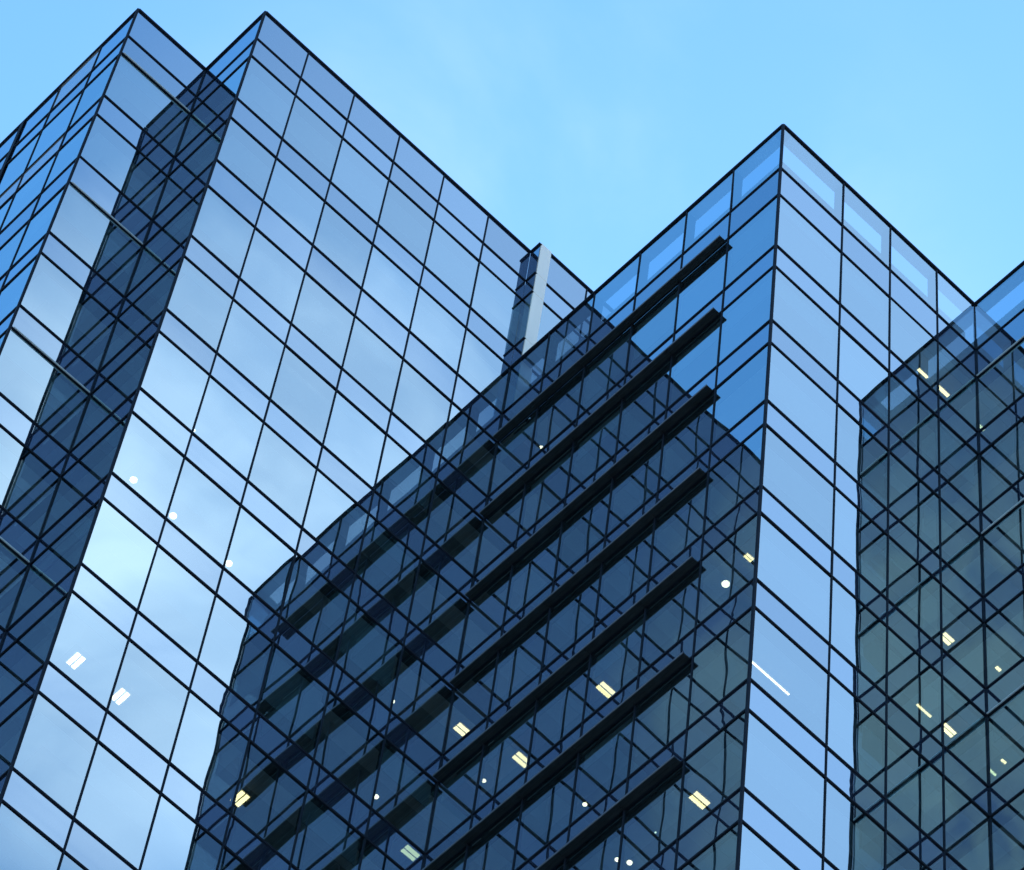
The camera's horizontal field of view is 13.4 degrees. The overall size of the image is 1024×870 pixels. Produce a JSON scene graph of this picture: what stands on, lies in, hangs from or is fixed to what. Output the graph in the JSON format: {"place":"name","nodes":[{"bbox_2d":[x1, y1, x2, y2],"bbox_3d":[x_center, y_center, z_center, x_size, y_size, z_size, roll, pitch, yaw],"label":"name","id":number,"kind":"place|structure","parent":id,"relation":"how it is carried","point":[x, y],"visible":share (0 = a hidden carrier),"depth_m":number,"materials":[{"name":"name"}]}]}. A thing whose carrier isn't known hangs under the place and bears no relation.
{"place":"outdoors","nodes":[
{"label":"outdoors","id":0,"kind":"place"},
{"bbox_2d":[0,0,1023,301],"label":"sky","id":1,"kind":"structure","parent":0,"point":[585,128],"materials":[{"name":"blue"}]},
{"bbox_3d":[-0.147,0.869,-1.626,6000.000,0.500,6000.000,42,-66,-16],"label":"ground","id":2,"kind":"structure","parent":0,"visible":0},
{"bbox_2d":[0,8,205,642],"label":"glass tower","id":3,"kind":"structure","parent":2,"relation":"on","point":[89,145],"depth_m":107.93,"materials":[{"name":"glass"}]},
{"bbox_2d":[0,427,59,536],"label":"window","id":4,"kind":"structure","parent":3,"relation":"in","point":[27,485],"depth_m":97.30,"materials":[{"name":"blue glass"}]},
{"bbox_2d":[0,328,88,449],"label":"window","id":5,"kind":"structure","parent":3,"relation":"in","point":[34,384],"depth_m":100.61,"materials":[{"name":"blue glass"}]},
{"bbox_2d":[21,254,115,369],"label":"window","id":6,"kind":"structure","parent":3,"relation":"in","point":[51,296],"depth_m":104.09,"materials":[{"name":"blue glass"}]},
{"bbox_2d":[51,184,141,294],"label":"window","id":7,"kind":"structure","parent":3,"relation":"in","point":[80,224],"depth_m":107.63,"materials":[{"name":"blue glass"}]},
{"bbox_2d":[81,115,166,217],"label":"window","id":8,"kind":"structure","parent":3,"relation":"in","point":[104,149],"depth_m":111.40,"materials":[{"name":"blue glass"}]},
{"bbox_2d":[106,54,188,154],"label":"window","id":9,"kind":"structure","parent":3,"relation":"in","point":[136,94],"depth_m":114.85,"materials":[{"name":"blue glass"}]},
{"bbox_2d":[0,11,593,869],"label":"glass tower","id":10,"kind":"structure","parent":2,"relation":"on","point":[232,633],"depth_m":100.10,"materials":[{"name":"glass"}]},
{"bbox_2d":[0,803,61,869],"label":"window","id":11,"kind":"structure","parent":10,"relation":"in","point":[22,847],"depth_m":83.27,"materials":[{"name":"blue glass"}]},
{"bbox_2d":[0,596,66,701],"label":"window","id":12,"kind":"structure","parent":10,"relation":"in","point":[26,655],"depth_m":89.95,"materials":[{"name":"blue glass"}]},
{"bbox_2d":[8,502,98,626],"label":"window","id":13,"kind":"structure","parent":10,"relation":"in","point":[63,555],"depth_m":93.44,"materials":[{"name":"blue glass"}]},
{"bbox_2d":[14,693,95,815],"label":"window","id":14,"kind":"structure","parent":10,"relation":"in","point":[55,754],"depth_m":86.12,"materials":[{"name":"blue glass"}]},
{"bbox_2d":[41,417,126,534],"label":"window","id":15,"kind":"structure","parent":10,"relation":"in","point":[91,468],"depth_m":96.97,"materials":[{"name":"blue glass"}]},
{"bbox_2d":[50,592,127,707],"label":"window","id":16,"kind":"structure","parent":10,"relation":"in","point":[88,649],"depth_m":89.64,"materials":[{"name":"blue glass"}]},
{"bbox_2d":[76,743,159,869],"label":"window","id":17,"kind":"structure","parent":10,"relation":"in","point":[116,804],"depth_m":86.57,"materials":[{"name":"blue glass"}]},
{"bbox_2d":[83,499,156,607],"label":"window","id":18,"kind":"structure","parent":10,"relation":"in","point":[117,551],"depth_m":93.15,"materials":[{"name":"blue glass"}]},
{"bbox_2d":[113,413,183,515],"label":"window","id":19,"kind":"structure","parent":10,"relation":"in","point":[146,462],"depth_m":96.66,"materials":[{"name":"blue glass"}]},
{"bbox_2d":[109,641,187,759],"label":"window","id":20,"kind":"structure","parent":10,"relation":"in","point":[150,701],"depth_m":90.10,"materials":[{"name":"blue glass"}]},
{"bbox_2d":[141,332,208,429],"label":"window","id":21,"kind":"structure","parent":10,"relation":"in","point":[171,377],"depth_m":100.20,"materials":[{"name":"blue glass"}]},
{"bbox_2d":[139,547,214,658],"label":"window","id":22,"kind":"structure","parent":10,"relation":"in","point":[176,601],"depth_m":93.60,"materials":[{"name":"blue glass"}]},
{"bbox_2d":[141,796,221,869],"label":"window","id":23,"kind":"structure","parent":10,"relation":"in","point":[176,842],"depth_m":87.46,"materials":[{"name":"blue glass"}]},
{"bbox_2d":[168,258,231,349],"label":"window","id":24,"kind":"structure","parent":10,"relation":"in","point":[195,299],"depth_m":103.71,"materials":[{"name":"blue glass"}]},
{"bbox_2d":[167,459,239,564],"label":"window","id":25,"kind":"structure","parent":10,"relation":"in","point":[202,510],"depth_m":97.11,"materials":[{"name":"blue glass"}]},
{"bbox_2d":[171,692,247,810],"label":"window","id":26,"kind":"structure","parent":10,"relation":"in","point":[208,750],"depth_m":90.56,"materials":[{"name":"blue glass"}]},
{"bbox_2d":[192,187,253,275],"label":"window","id":27,"kind":"structure","parent":10,"relation":"in","point":[219,227],"depth_m":107.23,"materials":[{"name":"blue glass"}]},
{"bbox_2d":[194,377,262,477],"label":"window","id":28,"kind":"structure","parent":10,"relation":"in","point":[225,424],"depth_m":100.64,"materials":[{"name":"blue glass"}]},
{"bbox_2d":[199,597,271,708],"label":"window","id":29,"kind":"structure","parent":10,"relation":"in","point":[237,653],"depth_m":94.08,"materials":[{"name":"blue glass"}]},
{"bbox_2d":[218,301,283,396],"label":"window","id":30,"kind":"structure","parent":10,"relation":"in","point":[246,344],"depth_m":104.16,"materials":[{"name":"blue glass"}]},
{"bbox_2d":[225,507,294,613],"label":"window","id":31,"kind":"structure","parent":10,"relation":"in","point":[256,556],"depth_m":97.59,"materials":[{"name":"blue glass"}]},
{"bbox_2d":[233,743,305,860],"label":"window","id":32,"kind":"structure","parent":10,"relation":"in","point":[269,801],"depth_m":91.03,"materials":[{"name":"blue glass"}]},
{"bbox_2d":[241,230,303,320],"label":"window","id":33,"kind":"structure","parent":10,"relation":"in","point":[267,270],"depth_m":107.71,"materials":[{"name":"blue glass"}]},
{"bbox_2d":[249,424,315,524],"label":"window","id":34,"kind":"structure","parent":10,"relation":"in","point":[279,471],"depth_m":101.13,"materials":[{"name":"blue glass"}]},
{"bbox_2d":[258,645,327,756],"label":"window","id":35,"kind":"structure","parent":10,"relation":"in","point":[292,700],"depth_m":94.54,"materials":[{"name":"blue glass"}]},
{"bbox_2d":[265,160,323,242],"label":"window","id":36,"kind":"structure","parent":10,"relation":"in","point":[287,194],"depth_m":111.48,"materials":[{"name":"blue glass"}]},
{"bbox_2d":[272,347,335,442],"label":"window","id":37,"kind":"structure","parent":10,"relation":"in","point":[300,391],"depth_m":104.62,"materials":[{"name":"blue glass"}]},
{"bbox_2d":[284,97,341,178],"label":"window","id":38,"kind":"structure","parent":10,"relation":"in","point":[306,132],"depth_m":114.93,"materials":[{"name":"blue glass"}]},
{"bbox_2d":[282,555,348,660],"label":"window","id":39,"kind":"structure","parent":10,"relation":"in","point":[312,605],"depth_m":98.07,"materials":[{"name":"blue glass"}]},
{"bbox_2d":[293,274,353,365],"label":"window","id":40,"kind":"structure","parent":10,"relation":"in","point":[318,315],"depth_m":108.15,"materials":[{"name":"blue glass"}]},
{"bbox_2d":[292,791,363,869],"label":"window","id":41,"kind":"structure","parent":10,"relation":"in","point":[325,841],"depth_m":91.79,"materials":[{"name":"blue glass"}]},
{"bbox_2d":[304,471,367,570],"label":"window","id":42,"kind":"structure","parent":10,"relation":"in","point":[332,517],"depth_m":101.58,"materials":[{"name":"blue glass"}]},
{"bbox_2d":[314,203,371,286],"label":"window","id":43,"kind":"structure","parent":10,"relation":"in","point":[336,238],"depth_m":111.94,"materials":[{"name":"blue glass"}]},
{"bbox_2d":[315,693,383,805],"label":"window","id":44,"kind":"structure","parent":10,"relation":"in","point":[349,748],"depth_m":95.00,"materials":[{"name":"blue glass"}]},
{"bbox_2d":[324,392,384,487],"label":"window","id":45,"kind":"structure","parent":10,"relation":"in","point":[351,436],"depth_m":105.10,"materials":[{"name":"blue glass"}]},
{"bbox_2d":[332,139,387,221],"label":"window","id":46,"kind":"structure","parent":10,"relation":"in","point":[354,175],"depth_m":115.38,"materials":[{"name":"blue glass"}]},
{"bbox_2d":[337,601,402,707],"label":"window","id":47,"kind":"structure","parent":10,"relation":"in","point":[367,652],"depth_m":98.52,"materials":[{"name":"blue glass"}]},
{"bbox_2d":[343,318,401,408],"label":"window","id":48,"kind":"structure","parent":10,"relation":"in","point":[369,360],"depth_m":108.63,"materials":[{"name":"blue glass"}]},
{"bbox_2d":[357,515,419,616],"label":"window","id":49,"kind":"structure","parent":10,"relation":"in","point":[385,563],"depth_m":102.05,"materials":[{"name":"blue glass"}]},
{"bbox_2d":[363,246,418,328],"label":"window","id":50,"kind":"structure","parent":10,"relation":"in","point":[390,286],"depth_m":112.41,"materials":[{"name":"blue glass"}]},
{"bbox_2d":[373,741,436,851],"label":"window","id":51,"kind":"structure","parent":10,"relation":"in","point":[404,795],"depth_m":95.47,"materials":[{"name":"blue glass"}]},
{"bbox_2d":[375,436,435,531],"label":"window","id":52,"kind":"structure","parent":10,"relation":"in","point":[406,484],"depth_m":105.57,"materials":[{"name":"blue glass"}]},
{"bbox_2d":[393,361,450,452],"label":"window","id":53,"kind":"structure","parent":10,"relation":"in","point":[419,404],"depth_m":109.08,"materials":[{"name":"blue glass"}]},
{"bbox_2d":[392,647,452,751],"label":"window","id":54,"kind":"structure","parent":10,"relation":"in","point":[422,699],"depth_m":98.98,"materials":[{"name":"blue glass"}]},
{"bbox_2d":[411,288,464,370],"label":"window","id":55,"kind":"structure","parent":10,"relation":"in","point":[437,328],"depth_m":112.87,"materials":[{"name":"blue glass"}]},
{"bbox_2d":[410,561,467,659],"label":"window","id":56,"kind":"structure","parent":10,"relation":"in","point":[438,609],"depth_m":102.50,"materials":[{"name":"blue glass"}]},
{"bbox_2d":[427,480,482,573],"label":"window","id":57,"kind":"structure","parent":10,"relation":"in","point":[456,528],"depth_m":106.04,"materials":[{"name":"blue glass"}]},
{"bbox_2d":[442,403,496,493],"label":"window","id":58,"kind":"structure","parent":10,"relation":"in","point":[471,450],"depth_m":109.56,"materials":[{"name":"blue glass"}]},
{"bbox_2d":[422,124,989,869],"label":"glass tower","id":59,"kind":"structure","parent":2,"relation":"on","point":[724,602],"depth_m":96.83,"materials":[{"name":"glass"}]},
{"bbox_2d":[427,747,481,850],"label":"window","id":60,"kind":"structure","parent":59,"relation":"in","point":[455,795],"depth_m":95.40,"materials":[{"name":"blue glass"}]},
{"bbox_2d":[474,701,535,810],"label":"window","id":61,"kind":"structure","parent":59,"relation":"in","point":[505,755],"depth_m":94.80,"materials":[{"name":"blue glass"}]},
{"bbox_2d":[490,609,548,712],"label":"window","id":62,"kind":"structure","parent":59,"relation":"in","point":[520,659],"depth_m":98.33,"materials":[{"name":"blue glass"}]},
{"bbox_2d":[504,524,560,621],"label":"window","id":63,"kind":"structure","parent":59,"relation":"in","point":[533,571],"depth_m":101.82,"materials":[{"name":"blue glass"}]},
{"bbox_2d":[514,755,576,869],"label":"window","id":64,"kind":"structure","parent":59,"relation":"in","point":[546,810],"depth_m":90.63,"materials":[{"name":"blue glass"}]},
{"bbox_2d":[529,656,589,764],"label":"window","id":65,"kind":"structure","parent":59,"relation":"in","point":[560,709],"depth_m":94.15,"materials":[{"name":"blue glass"}]},
{"bbox_2d":[542,565,600,668],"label":"window","id":66,"kind":"structure","parent":59,"relation":"in","point":[573,615],"depth_m":97.66,"materials":[{"name":"blue glass"}]},
{"bbox_2d":[555,479,611,577],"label":"window","id":67,"kind":"structure","parent":59,"relation":"in","point":[586,526],"depth_m":101.18,"materials":[{"name":"blue glass"}]},
{"bbox_2d":[571,707,633,822],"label":"window","id":68,"kind":"structure","parent":59,"relation":"in","point":[602,764],"depth_m":89.97,"materials":[{"name":"blue glass"}]},
{"bbox_2d":[584,610,643,718],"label":"window","id":69,"kind":"structure","parent":59,"relation":"in","point":[615,663],"depth_m":93.49,"materials":[{"name":"blue glass"}]},
{"bbox_2d":[596,519,653,622],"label":"window","id":70,"kind":"structure","parent":59,"relation":"in","point":[626,569],"depth_m":97.00,"materials":[{"name":"blue glass"}]},
{"bbox_2d":[607,435,662,533],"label":"window","id":71,"kind":"structure","parent":59,"relation":"in","point":[637,482],"depth_m":100.52,"materials":[{"name":"blue glass"}]},
{"bbox_2d":[619,763,682,869],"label":"window","id":72,"kind":"structure","parent":59,"relation":"in","point":[651,822],"depth_m":85.83,"materials":[{"name":"blue glass"}]},
{"bbox_2d":[629,659,691,774],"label":"window","id":73,"kind":"structure","parent":59,"relation":"in","point":[661,715],"depth_m":89.31,"materials":[{"name":"blue glass"}]},
{"bbox_2d":[640,563,699,671],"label":"window","id":74,"kind":"structure","parent":59,"relation":"in","point":[671,616],"depth_m":92.83,"materials":[{"name":"blue glass"}]},
{"bbox_2d":[650,474,706,576],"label":"window","id":75,"kind":"structure","parent":59,"relation":"in","point":[681,522],"depth_m":96.36,"materials":[{"name":"blue glass"}]},
{"bbox_2d":[659,391,713,488],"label":"window","id":76,"kind":"structure","parent":59,"relation":"in","point":[689,437],"depth_m":99.86,"materials":[{"name":"blue glass"}]},
{"bbox_2d":[679,712,744,835],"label":"window","id":77,"kind":"structure","parent":59,"relation":"in","point":[712,773],"depth_m":85.12,"materials":[{"name":"blue glass"}]},
{"bbox_2d":[688,610,750,725],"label":"window","id":78,"kind":"structure","parent":59,"relation":"in","point":[722,665],"depth_m":88.64,"materials":[{"name":"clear glass"}]},
{"bbox_2d":[697,515,756,623],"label":"window","id":79,"kind":"structure","parent":59,"relation":"in","point":[730,566],"depth_m":92.17,"materials":[{"name":"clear glass"}]},
{"bbox_2d":[705,426,762,529],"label":"window","id":80,"kind":"structure","parent":59,"relation":"in","point":[737,475],"depth_m":95.68,"materials":[{"name":"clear glass"}]},
{"bbox_2d":[712,345,767,443],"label":"window","id":81,"kind":"structure","parent":59,"relation":"in","point":[744,390],"depth_m":99.20,"materials":[{"name":"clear glass"}]},
{"bbox_2d":[719,268,772,361],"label":"window","id":82,"kind":"structure","parent":59,"relation":"in","point":[751,310],"depth_m":102.72,"materials":[{"name":"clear glass"}]},
{"bbox_2d":[745,712,824,853],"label":"window","id":83,"kind":"structure","parent":59,"relation":"in","point":[775,774],"depth_m":85.08,"materials":[{"name":"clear glass"}]},
{"bbox_2d":[751,609,827,743],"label":"window","id":84,"kind":"structure","parent":59,"relation":"in","point":[780,667],"depth_m":88.60,"materials":[{"name":"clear glass"}]},
{"bbox_2d":[757,514,830,640],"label":"window","id":85,"kind":"structure","parent":59,"relation":"in","point":[783,567],"depth_m":92.10,"materials":[{"name":"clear glass"}]},
{"bbox_2d":[763,427,833,546],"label":"window","id":86,"kind":"structure","parent":59,"relation":"in","point":[787,476],"depth_m":95.63,"materials":[{"name":"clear glass"}]},
{"bbox_2d":[768,345,835,458],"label":"window","id":87,"kind":"structure","parent":59,"relation":"in","point":[799,398],"depth_m":99.15,"materials":[{"name":"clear glass"}]},
{"bbox_2d":[773,268,838,376],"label":"window","id":88,"kind":"structure","parent":59,"relation":"in","point":[797,314],"depth_m":102.67,"materials":[{"name":"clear glass"}]},
{"bbox_2d":[778,197,840,300],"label":"window","id":89,"kind":"structure","parent":59,"relation":"in","point":[797,237],"depth_m":106.22,"materials":[{"name":"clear glass"}]},
{"bbox_2d":[825,781,884,869],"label":"window","id":90,"kind":"structure","parent":59,"relation":"in","point":[853,841],"depth_m":85.85,"materials":[{"name":"blue glass"}]},
{"bbox_2d":[828,676,885,795],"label":"window","id":91,"kind":"structure","parent":59,"relation":"in","point":[855,733],"depth_m":89.14,"materials":[{"name":"blue glass"}]},
{"bbox_2d":[831,579,885,691],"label":"window","id":92,"kind":"structure","parent":59,"relation":"in","point":[856,632],"depth_m":92.64,"materials":[{"name":"blue glass"}]},
{"bbox_2d":[834,489,886,596],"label":"window","id":93,"kind":"structure","parent":59,"relation":"in","point":[857,539],"depth_m":96.17,"materials":[{"name":"blue glass"}]},
{"bbox_2d":[837,406,887,506],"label":"window","id":94,"kind":"structure","parent":59,"relation":"in","point":[858,452],"depth_m":99.68,"materials":[{"name":"blue glass"}]},
{"bbox_2d":[839,328,887,423],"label":"window","id":95,"kind":"structure","parent":59,"relation":"in","point":[859,371],"depth_m":103.20,"materials":[{"name":"blue glass"}]},
{"bbox_2d":[841,255,888,346],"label":"window","id":96,"kind":"structure","parent":59,"relation":"in","point":[865,300],"depth_m":106.74,"materials":[{"name":"blue glass"}]},
{"bbox_2d":[890,374,938,470],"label":"window","id":97,"kind":"structure","parent":59,"relation":"in","point":[910,418],"depth_m":103.68,"materials":[{"name":"blue glass"}]},
{"bbox_2d":[889,453,939,554],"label":"window","id":98,"kind":"structure","parent":59,"relation":"in","point":[910,500],"depth_m":100.15,"materials":[{"name":"blue glass"}]},
{"bbox_2d":[889,538,940,645],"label":"window","id":99,"kind":"structure","parent":59,"relation":"in","point":[912,589],"depth_m":96.64,"materials":[{"name":"blue glass"}]},
{"bbox_2d":[888,628,941,742],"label":"window","id":100,"kind":"structure","parent":59,"relation":"in","point":[913,684],"depth_m":93.14,"materials":[{"name":"blue glass"}]},
{"bbox_2d":[887,728,943,847],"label":"window","id":101,"kind":"structure","parent":59,"relation":"in","point":[914,786],"depth_m":89.60,"materials":[{"name":"blue glass"}]},
{"bbox_2d":[942,586,984,684],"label":"window","id":102,"kind":"structure","parent":59,"relation":"in","point":[963,636],"depth_m":97.09,"materials":[{"name":"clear glass"}]},
{"bbox_2d":[943,678,987,783],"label":"window","id":103,"kind":"structure","parent":59,"relation":"in","point":[965,736],"depth_m":93.55,"materials":[{"name":"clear glass"}]},
{"bbox_2d":[945,779,989,869],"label":"window","id":104,"kind":"structure","parent":59,"relation":"in","point":[966,826],"depth_m":90.12,"materials":[{"name":"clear glass"}]},
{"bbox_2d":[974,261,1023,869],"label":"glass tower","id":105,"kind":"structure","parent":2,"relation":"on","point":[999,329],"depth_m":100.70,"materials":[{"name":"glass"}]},
{"bbox_2d":[977,340,1023,429],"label":"window","id":106,"kind":"structure","parent":105,"relation":"in","point":[1002,383],"depth_m":107.55,"materials":[{"name":"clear glass"}]},
{"bbox_2d":[980,419,1023,508],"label":"window","id":107,"kind":"structure","parent":105,"relation":"in","point":[1002,464],"depth_m":104.04,"materials":[{"name":"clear glass"}]},
{"bbox_2d":[982,502,1023,593],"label":"window","id":108,"kind":"structure","parent":105,"relation":"in","point":[1003,544],"depth_m":100.54,"materials":[{"name":"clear glass"}]},
{"bbox_2d":[985,592,1023,685],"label":"window","id":109,"kind":"structure","parent":105,"relation":"in","point":[1004,632],"depth_m":97.04,"materials":[{"name":"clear glass"}]},
{"bbox_2d":[988,688,1023,783],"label":"window","id":110,"kind":"structure","parent":105,"relation":"in","point":[1005,724],"depth_m":93.55,"materials":[{"name":"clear glass"}]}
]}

